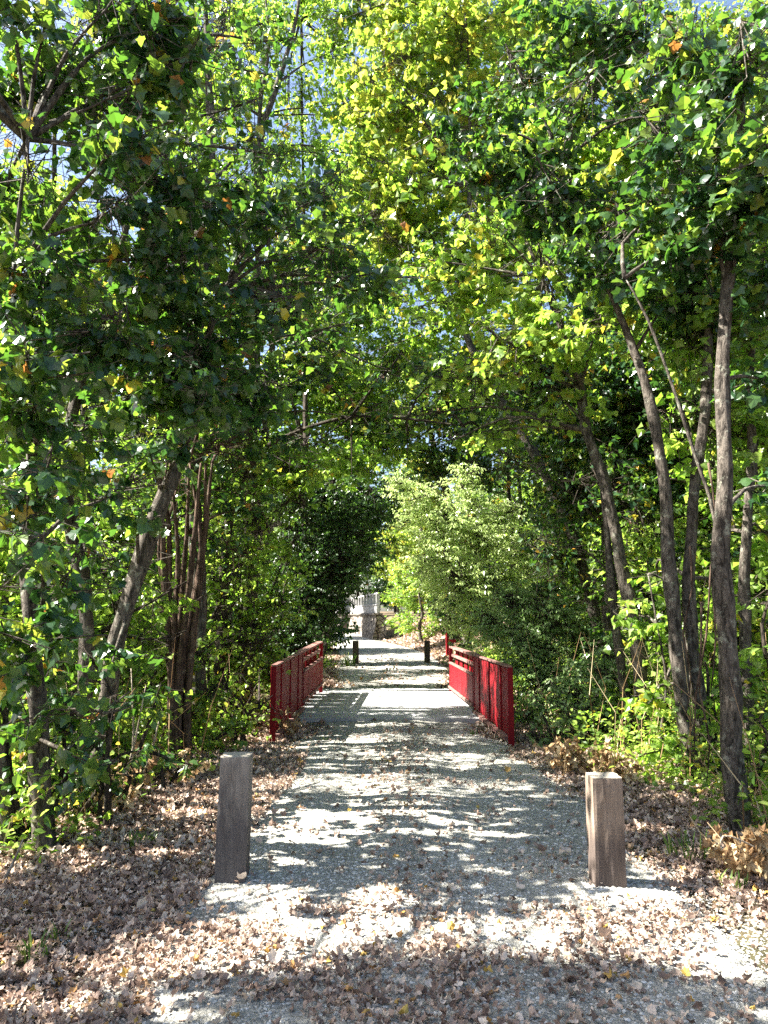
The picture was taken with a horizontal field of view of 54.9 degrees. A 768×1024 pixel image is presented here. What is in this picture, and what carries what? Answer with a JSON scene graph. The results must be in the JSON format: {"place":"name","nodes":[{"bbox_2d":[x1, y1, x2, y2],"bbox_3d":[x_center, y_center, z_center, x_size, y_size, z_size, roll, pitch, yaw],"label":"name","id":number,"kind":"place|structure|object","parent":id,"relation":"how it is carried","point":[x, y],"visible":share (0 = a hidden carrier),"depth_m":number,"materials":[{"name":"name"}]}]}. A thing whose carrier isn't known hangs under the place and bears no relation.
{"place":"outdoors","nodes":[
{"label":"outdoors","id":0,"kind":"place"},
{"bbox_2d":[0,0,765,611],"label":"sky","id":1,"kind":"structure","parent":0,"point":[60,170],"materials":[{"name":"white"}]},
{"bbox_2d":[0,611,767,1023],"bbox_3d":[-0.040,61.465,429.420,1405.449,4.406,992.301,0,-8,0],"label":"ground","id":2,"kind":"structure","parent":0,"point":[536,767],"depth_m":4.61,"materials":[{"name":"brown soil"}]},
{"bbox_2d":[2,839,23,879],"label":"dead branch","id":3,"kind":"object","parent":2,"relation":"on","point":[10,868],"visible":0.83,"depth_m":4.50,"materials":[{"name":"grey wood"}]},
{"bbox_2d":[16,926,53,963],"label":"grass tuft","id":4,"kind":"object","parent":2,"relation":"on","point":[28,947],"visible":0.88,"depth_m":3.50,"materials":[{"name":"green plant"}]},
{"bbox_2d":[46,917,72,943],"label":"grass tuft","id":5,"kind":"object","parent":2,"relation":"on","point":[54,934],"visible":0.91,"depth_m":3.67,"materials":[{"name":"green plant"}]},
{"bbox_2d":[0,639,122,841],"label":"hazel shrub","id":6,"kind":"object","parent":2,"relation":"on","point":[73,726],"visible":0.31,"depth_m":5.43,"materials":[{"name":"green plant"}]},
{"bbox_2d":[0,300,144,623],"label":"background tree","id":7,"kind":"object","parent":2,"relation":"on","point":[97,485],"visible":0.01,"depth_m":19.00,"materials":[{"name":"green plant"}]},
{"bbox_2d":[0,0,152,548],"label":"background tree","id":8,"kind":"object","parent":2,"relation":"on","point":[54,147],"visible":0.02,"depth_m":13.99,"materials":[{"name":"green plant"}]},
{"bbox_2d":[25,767,133,822],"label":"shrub","id":9,"kind":"object","parent":2,"relation":"on","point":[88,804],"visible":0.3,"depth_m":5.92,"materials":[{"name":"green plant"}]},
{"bbox_2d":[0,151,177,740],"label":"background tree","id":10,"kind":"object","parent":2,"relation":"on","point":[55,227],"visible":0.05,"depth_m":8.49,"materials":[{"name":"green plant"}]},
{"bbox_2d":[0,268,188,714],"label":"background tree","id":11,"kind":"object","parent":2,"relation":"on","point":[116,538],"visible":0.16,"depth_m":11.12,"materials":[{"name":"green plant"}]},
{"bbox_2d":[0,522,201,776],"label":"hazel shrub","id":12,"kind":"object","parent":2,"relation":"on","point":[135,636],"visible":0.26,"depth_m":7.52,"materials":[{"name":"green plant"}]},
{"bbox_2d":[20,641,197,828],"bbox_3d":[-2.214,1.799,5.785,1.421,1.548,0.587,0,-8,0],"label":"hazel shrub","id":13,"kind":"object","parent":2,"relation":"on","point":[107,790],"visible":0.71,"depth_m":5.78,"materials":[{"name":"green plant"}]},
{"bbox_2d":[70,752,154,813],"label":"dry plant","id":14,"kind":"object","parent":2,"relation":"on","point":[128,801],"visible":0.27,"depth_m":5.86,"materials":[{"name":"plant"}]},
{"bbox_2d":[3,424,233,713],"bbox_3d":[-5.019,2.000,14.060,5.517,7.866,4.731,-6,-10,38],"label":"background tree","id":15,"kind":"object","parent":2,"relation":"on","point":[116,603],"visible":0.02,"depth_m":14.64,"materials":[{"name":"green plant"}]},
{"bbox_2d":[0,0,240,852],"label":"maple tree","id":16,"kind":"object","parent":2,"relation":"on","point":[160,47],"visible":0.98,"depth_m":5.68,"materials":[{"name":"green plant"}]},
{"bbox_2d":[131,669,134,784],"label":"bare sapling","id":17,"kind":"object","parent":2,"relation":"on","point":[133,732],"visible":0.46,"depth_m":6.96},
{"bbox_2d":[58,733,210,783],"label":"dry plant","id":18,"kind":"object","parent":2,"relation":"on","point":[152,763],"visible":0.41,"depth_m":6.84,"materials":[{"name":"plant"}]},
{"bbox_2d":[123,685,145,783],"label":"bare sapling","id":19,"kind":"object","parent":2,"relation":"on","point":[134,743],"visible":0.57,"depth_m":6.83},
{"bbox_2d":[126,829,158,847],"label":"grass tuft","id":20,"kind":"object","parent":2,"relation":"on","point":[140,838],"visible":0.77,"depth_m":5.25,"materials":[{"name":"green plant"}]},
{"bbox_2d":[0,1,324,790],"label":"maple tree","id":21,"kind":"object","parent":2,"relation":"on","point":[204,145],"visible":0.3,"depth_m":7.62,"materials":[{"name":"green plant"}]},
{"bbox_2d":[92,413,237,628],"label":"tree","id":22,"kind":"object","parent":2,"relation":"on","point":[156,580],"visible":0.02,"depth_m":32.48,"materials":[{"name":"green plant"}]},
{"bbox_2d":[133,747,200,788],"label":"shrub","id":23,"kind":"object","parent":2,"relation":"on","point":[171,778],"visible":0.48,"depth_m":6.86,"materials":[{"name":"green plant"}]},
{"bbox_2d":[96,632,260,751],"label":"hazel shrub","id":24,"kind":"object","parent":2,"relation":"on","point":[197,708],"visible":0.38,"depth_m":8.69,"materials":[{"name":"green plant"}]},
{"bbox_2d":[105,444,286,660],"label":"background tree","id":25,"kind":"object","parent":2,"relation":"on","point":[268,561],"visible":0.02,"depth_m":19.63,"materials":[{"name":"green plant"}]},
{"bbox_2d":[114,422,280,758],"bbox_3d":[-2.227,0.651,9.037,2.007,4.743,1.828,4,-9,-25],"label":"shrub","id":26,"kind":"object","parent":2,"relation":"on","point":[182,663],"visible":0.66,"depth_m":8.64,"materials":[{"name":"brown plant"}]},
{"bbox_2d":[91,424,304,687],"bbox_3d":[-2.742,0.895,10.778,3.186,4.745,1.801,0,-8,0],"label":"hazel shrub","id":27,"kind":"object","parent":2,"relation":"on","point":[243,560],"visible":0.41,"depth_m":10.75,"materials":[{"name":"green plant"}]},
{"bbox_2d":[64,0,352,671],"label":"background tree","id":28,"kind":"object","parent":2,"relation":"on","point":[220,156],"visible":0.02,"depth_m":17.14,"materials":[{"name":"green plant"}]},
{"bbox_2d":[42,0,413,738],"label":"maple tree","id":29,"kind":"object","parent":2,"relation":"on","point":[210,6],"visible":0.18,"depth_m":10.42,"materials":[{"name":"green plant"}]},
{"bbox_2d":[214,752,252,883],"bbox_3d":[-0.926,1.940,4.565,0.204,0.856,0.199,0,-8,-3],"label":"bollard","id":30,"kind":"object","parent":2,"relation":"on","point":[233,837],"visible":0.88,"depth_m":4.49,"materials":[{"name":"wood"}]},
{"bbox_2d":[192,668,282,751],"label":"hazel shrub","id":31,"kind":"object","parent":2,"relation":"on","point":[258,705],"visible":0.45,"depth_m":9.35,"materials":[{"name":"green plant"}]},
{"bbox_2d":[160,468,324,735],"bbox_3d":[-2.247,1.378,11.391,2.546,4.674,3.008,0,-8,0],"label":"leafy shrub","id":32,"kind":"object","parent":2,"relation":"on","point":[278,601],"visible":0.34,"depth_m":11.63,"materials":[{"name":"green plant"}]},
{"bbox_2d":[75,144,431,806],"bbox_3d":[-0.998,-0.623,7.388,4.028,6.780,1.768,6,-10,-39],"label":"maple tree","id":33,"kind":"object","parent":2,"relation":"on","point":[198,405],"visible":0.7,"depth_m":6.95,"materials":[{"name":"green plant"}]},
{"bbox_2d":[114,0,410,649],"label":"background tree","id":34,"kind":"object","parent":2,"relation":"on","point":[311,15],"visible":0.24,"depth_m":20.75,"materials":[{"name":"green plant"}]},
{"bbox_2d":[210,436,340,647],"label":"background tree","id":35,"kind":"object","parent":2,"relation":"on","point":[330,645],"visible":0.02,"depth_m":26.44,"materials":[{"name":"green plant"}]},
{"bbox_2d":[168,0,403,720],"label":"maple tree","id":36,"kind":"object","parent":2,"relation":"on","point":[340,467],"visible":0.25,"depth_m":13.48,"materials":[{"name":"green plant"}]},
{"bbox_2d":[279,706,302,736],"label":"dry plant","id":37,"kind":"object","parent":2,"relation":"on","point":[294,727],"visible":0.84,"depth_m":9.95,"materials":[{"name":"plant"}]},
{"bbox_2d":[237,438,359,650],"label":"background tree","id":38,"kind":"object","parent":2,"relation":"on","point":[341,633],"visible":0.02,"depth_m":33.60,"materials":[{"name":"green plant"}]},
{"bbox_2d":[228,461,395,708],"bbox_3d":[-1.627,1.549,17.117,2.810,5.889,4.223,-8,-11,44],"label":"evergreen shrub","id":39,"kind":"object","parent":2,"relation":"on","point":[324,577],"visible":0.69,"depth_m":16.91,"materials":[{"name":"green plant"}]},
{"bbox_2d":[214,175,437,625],"bbox_3d":[-1.840,-2.994,22.591,7.549,15.661,4.233,0,-8,0],"label":"background tree","id":40,"kind":"object","parent":2,"relation":"on","point":[372,437],"visible":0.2,"depth_m":22.32,"materials":[{"name":"green plant"}]},
{"bbox_2d":[242,446,419,664],"bbox_3d":[-1.833,1.418,25.202,6.258,7.736,3.420,0,-8,0],"label":"evergreen shrub","id":41,"kind":"object","parent":2,"relation":"on","point":[397,504],"visible":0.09,"depth_m":25.18,"materials":[{"name":"green plant"}]},
{"bbox_2d":[352,641,358,663],"bbox_3d":[-0.942,4.725,24.582,0.214,0.883,0.210,1,-8,-6],"label":"bollard","id":42,"kind":"object","parent":2,"relation":"on","point":[355,645],"visible":0.74,"depth_m":24.50,"materials":[{"name":"wood"}]},
{"bbox_2d":[338,613,385,640],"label":"retaining wall","id":43,"kind":"structure","parent":2,"relation":"on","point":[370,625],"depth_m":46.49,"materials":[{"name":"stone"}]},
{"bbox_2d":[335,592,379,613],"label":"parapet railing","id":44,"kind":"object","parent":43,"relation":"on","point":[371,604],"visible":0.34,"depth_m":49.08,"materials":[{"name":"concrete"}]},
{"bbox_2d":[212,352,520,724],"bbox_3d":[-0.408,0.553,10.425,4.791,5.702,1.648,-2,-8,11],"label":"maple tree","id":45,"kind":"object","parent":2,"relation":"on","point":[372,415],"visible":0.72,"depth_m":10.58,"materials":[{"name":"green plant"}]},
{"bbox_2d":[341,522,394,609],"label":"tree","id":46,"kind":"object","parent":2,"relation":"on","point":[375,588],"visible":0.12,"depth_m":83.39,"materials":[{"name":"green plant"}]},
{"bbox_2d":[0,616,767,1023],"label":"fallen leaves","id":47,"kind":"object","parent":2,"relation":"on","point":[156,896],"visible":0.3,"depth_m":3.95,"materials":[{"name":"brown plant"}]},
{"bbox_2d":[0,634,767,862],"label":"undergrowth","id":48,"kind":"object","parent":2,"relation":"on","point":[7,799],"visible":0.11,"depth_m":7.06,"materials":[{"name":"green plant"}]},
{"bbox_2d":[0,626,767,853],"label":"dead stalks","id":49,"kind":"object","parent":2,"relation":"on","point":[758,780],"visible":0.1,"depth_m":7.04,"materials":[{"name":"plant"}]},
{"bbox_2d":[285,688,483,723],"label":"bridge deck","id":50,"kind":"structure","parent":2,"relation":"on","point":[370,704],"depth_m":12.87,"materials":[{"name":"concrete"}]},
{"bbox_2d":[269,641,323,741],"bbox_3d":[-1.370,2.917,12.339,0.180,1.309,5.752,0,-8,1],"label":"bridge railing","id":51,"kind":"object","parent":50,"relation":"on","point":[293,691],"visible":0.81,"depth_m":11.29,"materials":[{"name":"red paint"}]},
{"bbox_2d":[448,646,514,747],"bbox_3d":[1.505,2.997,12.328,0.180,1.256,6.154,0,-8,-2],"label":"bridge railing","id":52,"kind":"object","parent":50,"relation":"on","point":[483,685],"visible":0.88,"depth_m":10.92,"materials":[{"name":"red paint"}]},
{"bbox_2d":[370,538,402,612],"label":"tree","id":53,"kind":"object","parent":2,"relation":"on","point":[387,583],"visible":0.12,"depth_m":97.79,"materials":[{"name":"green plant"}]},
{"bbox_2d":[378,565,420,637],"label":"bank shrub","id":54,"kind":"object","parent":2,"relation":"on","point":[397,583],"visible":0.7,"depth_m":43.58,"materials":[{"name":"green plant"}]},
{"bbox_2d":[318,326,505,648],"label":"maple tree","id":55,"kind":"object","parent":2,"relation":"on","point":[435,463],"visible":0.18,"depth_m":29.26,"materials":[{"name":"green plant"}]},
{"bbox_2d":[370,442,454,617],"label":"background tree","id":56,"kind":"object","parent":2,"relation":"on","point":[397,537],"visible":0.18,"depth_m":49.27,"materials":[{"name":"green plant"}]},
{"bbox_2d":[372,494,453,613],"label":"tree","id":57,"kind":"object","parent":2,"relation":"on","point":[387,566],"visible":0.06,"depth_m":69.25,"materials":[{"name":"green plant"}]},
{"bbox_2d":[388,564,445,641],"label":"bank shrub","id":58,"kind":"object","parent":2,"relation":"on","point":[405,627],"visible":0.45,"depth_m":37.70,"materials":[{"name":"green plant"}]},
{"bbox_2d":[424,641,429,662],"bbox_3d":[1.471,4.818,25.174,0.206,0.862,0.210,-1,-8,6],"label":"bollard","id":59,"kind":"object","parent":2,"relation":"on","point":[426,651],"visible":0.87,"depth_m":25.08,"materials":[{"name":"brown wood"}]},
{"bbox_2d":[446,629,460,655],"bbox_3d":[2.889,5.138,28.648,1.020,1.360,0.109,2,-8,-11],"label":"trail sign","id":60,"kind":"object","parent":2,"relation":"on","point":[447,645],"visible":0.27,"depth_m":28.54,"materials":[{"name":"red paint"}]},
{"bbox_2d":[419,518,489,620],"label":"bank shrub","id":61,"kind":"object","parent":2,"relation":"on","point":[434,600],"visible":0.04,"depth_m":34.99,"materials":[{"name":"green plant"}]},
{"bbox_2d":[314,0,603,646],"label":"maple tree","id":62,"kind":"object","parent":2,"relation":"on","point":[389,190],"visible":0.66,"depth_m":16.18,"materials":[{"name":"green plant"}]},
{"bbox_2d":[380,458,556,662],"bbox_3d":[2.317,1.449,18.434,4.909,5.742,2.477,2,-8,-17],"label":"willow shrub","id":63,"kind":"object","parent":2,"relation":"on","point":[464,588],"visible":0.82,"depth_m":18.41,"materials":[{"name":"green plant"}]},
{"bbox_2d":[437,478,517,608],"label":"tree","id":64,"kind":"object","parent":2,"relation":"on","point":[466,514],"visible":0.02,"depth_m":59.38,"materials":[{"name":"green plant"}]},
{"bbox_2d":[350,146,649,578],"bbox_3d":[3.328,-2.659,18.410,8.829,13.482,3.563,0,-8,0],"label":"maple tree","id":65,"kind":"object","parent":2,"relation":"on","point":[432,330],"visible":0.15,"depth_m":18.80,"materials":[{"name":"green plant"}]},
{"bbox_2d":[436,325,589,624],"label":"background tree","id":66,"kind":"object","parent":2,"relation":"on","point":[519,494],"visible":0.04,"depth_m":30.07,"materials":[{"name":"green plant"}]},
{"bbox_2d":[432,332,594,650],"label":"background tree","id":67,"kind":"object","parent":2,"relation":"on","point":[487,458],"visible":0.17,"depth_m":22.98,"materials":[{"name":"green plant"}]},
{"bbox_2d":[379,93,667,744],"bbox_3d":[1.859,-1.348,9.837,4.419,8.918,2.296,-6,-10,38],"label":"maple tree","id":68,"kind":"object","parent":2,"relation":"on","point":[515,350],"visible":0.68,"depth_m":9.69,"materials":[{"name":"green plant"}]},
{"bbox_2d":[471,429,586,612],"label":"tree","id":69,"kind":"object","parent":2,"relation":"on","point":[513,490],"visible":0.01,"depth_m":40.07,"materials":[{"name":"green plant"}]},
{"bbox_2d":[313,0,767,380],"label":"background tree","id":70,"kind":"object","parent":2,"relation":"on","point":[736,13],"visible":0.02,"depth_m":21.38,"materials":[{"name":"green plant"}]},
{"bbox_2d":[467,578,630,725],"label":"grey green shrub","id":71,"kind":"object","parent":2,"relation":"on","point":[542,648],"visible":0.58,"depth_m":12.03,"materials":[{"name":"green plant"}]},
{"bbox_2d":[515,447,600,605],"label":"tree","id":72,"kind":"object","parent":2,"relation":"on","point":[534,524],"depth_m":35.96,"materials":[{"name":"green plant"}]},
{"bbox_2d":[403,321,715,644],"bbox_3d":[2.982,0.674,12.295,5.300,7.593,2.737,0,-8,0],"label":"maple tree","id":73,"kind":"object","parent":2,"relation":"on","point":[601,386],"visible":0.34,"depth_m":12.26,"materials":[{"name":"green plant"}]},
{"bbox_2d":[515,693,613,746],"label":"hazel shrub","id":74,"kind":"object","parent":2,"relation":"on","point":[546,739],"visible":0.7,"depth_m":9.16,"materials":[{"name":"green plant"}]},
{"bbox_2d":[533,734,596,774],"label":"dry plant","id":75,"kind":"object","parent":2,"relation":"on","point":[561,752],"visible":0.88,"depth_m":7.49,"materials":[{"name":"plant"}]},
{"bbox_2d":[404,0,744,781],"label":"maple tree","id":76,"kind":"object","parent":2,"relation":"on","point":[574,28],"visible":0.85,"depth_m":8.31,"materials":[{"name":"green plant"}]},
{"bbox_2d":[543,635,635,736],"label":"leafy shrub","id":77,"kind":"object","parent":2,"relation":"on","point":[575,678],"visible":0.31,"depth_m":9.92,"materials":[{"name":"green plant"}]},
{"bbox_2d":[506,291,675,665],"bbox_3d":[4.731,-0.053,15.648,4.536,9.981,4.670,0,-8,0],"label":"background tree","id":78,"kind":"object","parent":2,"relation":"on","point":[572,579],"visible":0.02,"depth_m":14.94,"materials":[{"name":"green plant"}]},
{"bbox_2d":[562,735,625,772],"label":"dry plant","id":79,"kind":"object","parent":2,"relation":"on","point":[604,753],"visible":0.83,"depth_m":7.47,"materials":[{"name":"plant"}]},
{"bbox_2d":[585,772,626,887],"bbox_3d":[1.345,1.986,4.488,0.198,0.753,0.188,0,-8,0],"label":"bollard","id":80,"kind":"object","parent":2,"relation":"on","point":[605,825],"visible":0.85,"depth_m":4.42,"materials":[{"name":"brown wood"}]},
{"bbox_2d":[532,450,679,634],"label":"tree","id":81,"kind":"object","parent":2,"relation":"on","point":[579,601],"visible":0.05,"depth_m":28.18,"materials":[{"name":"green plant"}]},
{"bbox_2d":[560,653,654,744],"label":"hazel shrub","id":82,"kind":"object","parent":2,"relation":"on","point":[609,675],"visible":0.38,"depth_m":9.35,"materials":[{"name":"green plant"}]},
{"bbox_2d":[601,751,665,783],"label":"dry plant","id":83,"kind":"object","parent":2,"relation":"on","point":[620,769],"visible":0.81,"depth_m":7.09,"materials":[{"name":"plant"}]},
{"bbox_2d":[538,393,767,628],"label":"background tree","id":84,"kind":"object","parent":2,"relation":"on","point":[578,456],"depth_m":17.26,"materials":[{"name":"green plant"}]},
{"bbox_2d":[582,496,738,723],"bbox_3d":[4.096,1.480,10.492,2.480,3.421,1.312,0,-8,0],"label":"hazel shrub","id":85,"kind":"object","parent":2,"relation":"on","point":[648,540],"visible":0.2,"depth_m":10.54,"materials":[{"name":"green plant"}]},
{"bbox_2d":[557,174,767,668],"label":"background tree","id":86,"kind":"object","parent":2,"relation":"on","point":[644,481],"visible":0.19,"depth_m":11.18,"materials":[{"name":"green plant"}]},
{"bbox_2d":[608,557,719,784],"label":"shrub","id":87,"kind":"object","parent":2,"relation":"on","point":[648,698],"visible":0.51,"depth_m":8.12,"materials":[{"name":"green plant"}]},
{"bbox_2d":[574,124,767,674],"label":"maple tree","id":88,"kind":"object","parent":2,"relation":"on","point":[627,524],"visible":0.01,"depth_m":14.11,"materials":[{"name":"green plant"}]},
{"bbox_2d":[592,0,767,831],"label":"maple tree","id":89,"kind":"object","parent":2,"relation":"on","point":[731,213],"visible":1,"depth_m":6.27,"materials":[{"name":"green plant"}]},
{"bbox_2d":[682,546,692,721],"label":"hanging vine","id":90,"kind":"object","parent":89,"relation":"hanging from","point":[690,554],"visible":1,"depth_m":6.78,"materials":[{"name":"brown plant"}]},
{"bbox_2d":[694,573,710,758],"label":"hanging vine","id":91,"kind":"object","parent":89,"relation":"hanging from","point":[704,645],"visible":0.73,"depth_m":6.21,"materials":[{"name":"brown plant"}]},
{"bbox_2d":[699,602,710,781],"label":"hanging vine","id":92,"kind":"object","parent":89,"relation":"hanging from","point":[701,618],"visible":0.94,"depth_m":6.22,"materials":[{"name":"brown plant"}]},
{"bbox_2d":[707,463,716,693],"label":"hanging vine","id":93,"kind":"object","parent":89,"relation":"hanging from","point":[712,488],"visible":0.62,"depth_m":6.41,"materials":[{"name":"brown plant"}]},
{"bbox_2d":[602,0,767,705],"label":"background tree","id":94,"kind":"object","parent":2,"relation":"on","point":[738,436],"visible":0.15,"depth_m":8.24,"materials":[{"name":"green plant"}]},
{"bbox_2d":[661,830,724,861],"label":"grass tuft","id":95,"kind":"object","parent":2,"relation":"on","point":[669,850],"visible":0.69,"depth_m":5.08,"materials":[{"name":"green plant"}]},
{"bbox_2d":[623,96,767,773],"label":"maple tree","id":96,"kind":"object","parent":2,"relation":"on","point":[700,348],"visible":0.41,"depth_m":7.82,"materials":[{"name":"plant"}]},
{"bbox_2d":[635,632,767,780],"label":"hazel shrub","id":97,"kind":"object","parent":2,"relation":"on","point":[714,691],"visible":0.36,"depth_m":7.30,"materials":[{"name":"green plant"}]},
{"bbox_2d":[654,446,767,698],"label":"hazel shrub","id":98,"kind":"object","parent":2,"relation":"on","point":[707,528],"visible":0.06,"depth_m":11.14,"materials":[{"name":"green plant"}]},
{"bbox_2d":[710,868,749,891],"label":"grass tuft","id":99,"kind":"object","parent":2,"relation":"on","point":[737,883],"visible":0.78,"depth_m":4.43,"materials":[{"name":"green plant"}]},
{"bbox_2d":[700,823,767,880],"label":"dry plant","id":100,"kind":"object","parent":2,"relation":"on","point":[746,859],"visible":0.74,"depth_m":4.61,"materials":[{"name":"plant"}]},
{"bbox_2d":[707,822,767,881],"bbox_3d":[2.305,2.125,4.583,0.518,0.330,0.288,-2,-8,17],"label":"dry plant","id":101,"kind":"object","parent":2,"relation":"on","point":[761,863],"visible":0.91,"depth_m":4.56,"materials":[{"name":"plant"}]},
{"bbox_2d":[708,241,767,672],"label":"background tree","id":102,"kind":"object","parent":2,"relation":"on","point":[745,445],"depth_m":13.44,"materials":[{"name":"green plant"}]},
{"bbox_2d":[716,576,767,796],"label":"hazel shrub","id":103,"kind":"object","parent":2,"relation":"on","point":[747,653],"visible":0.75,"depth_m":6.52,"materials":[{"name":"green plant"}]},
{"bbox_2d":[0,633,767,1023],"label":"path","id":104,"kind":"structure","parent":0,"point":[375,649],"depth_m":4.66,"materials":[{"name":"grey gravel"}]},
{"bbox_2d":[337,651,355,665],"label":"grass tuft","id":105,"kind":"object","parent":104,"relation":"on","point":[347,661],"visible":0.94,"depth_m":23.64,"materials":[{"name":"green plant"}]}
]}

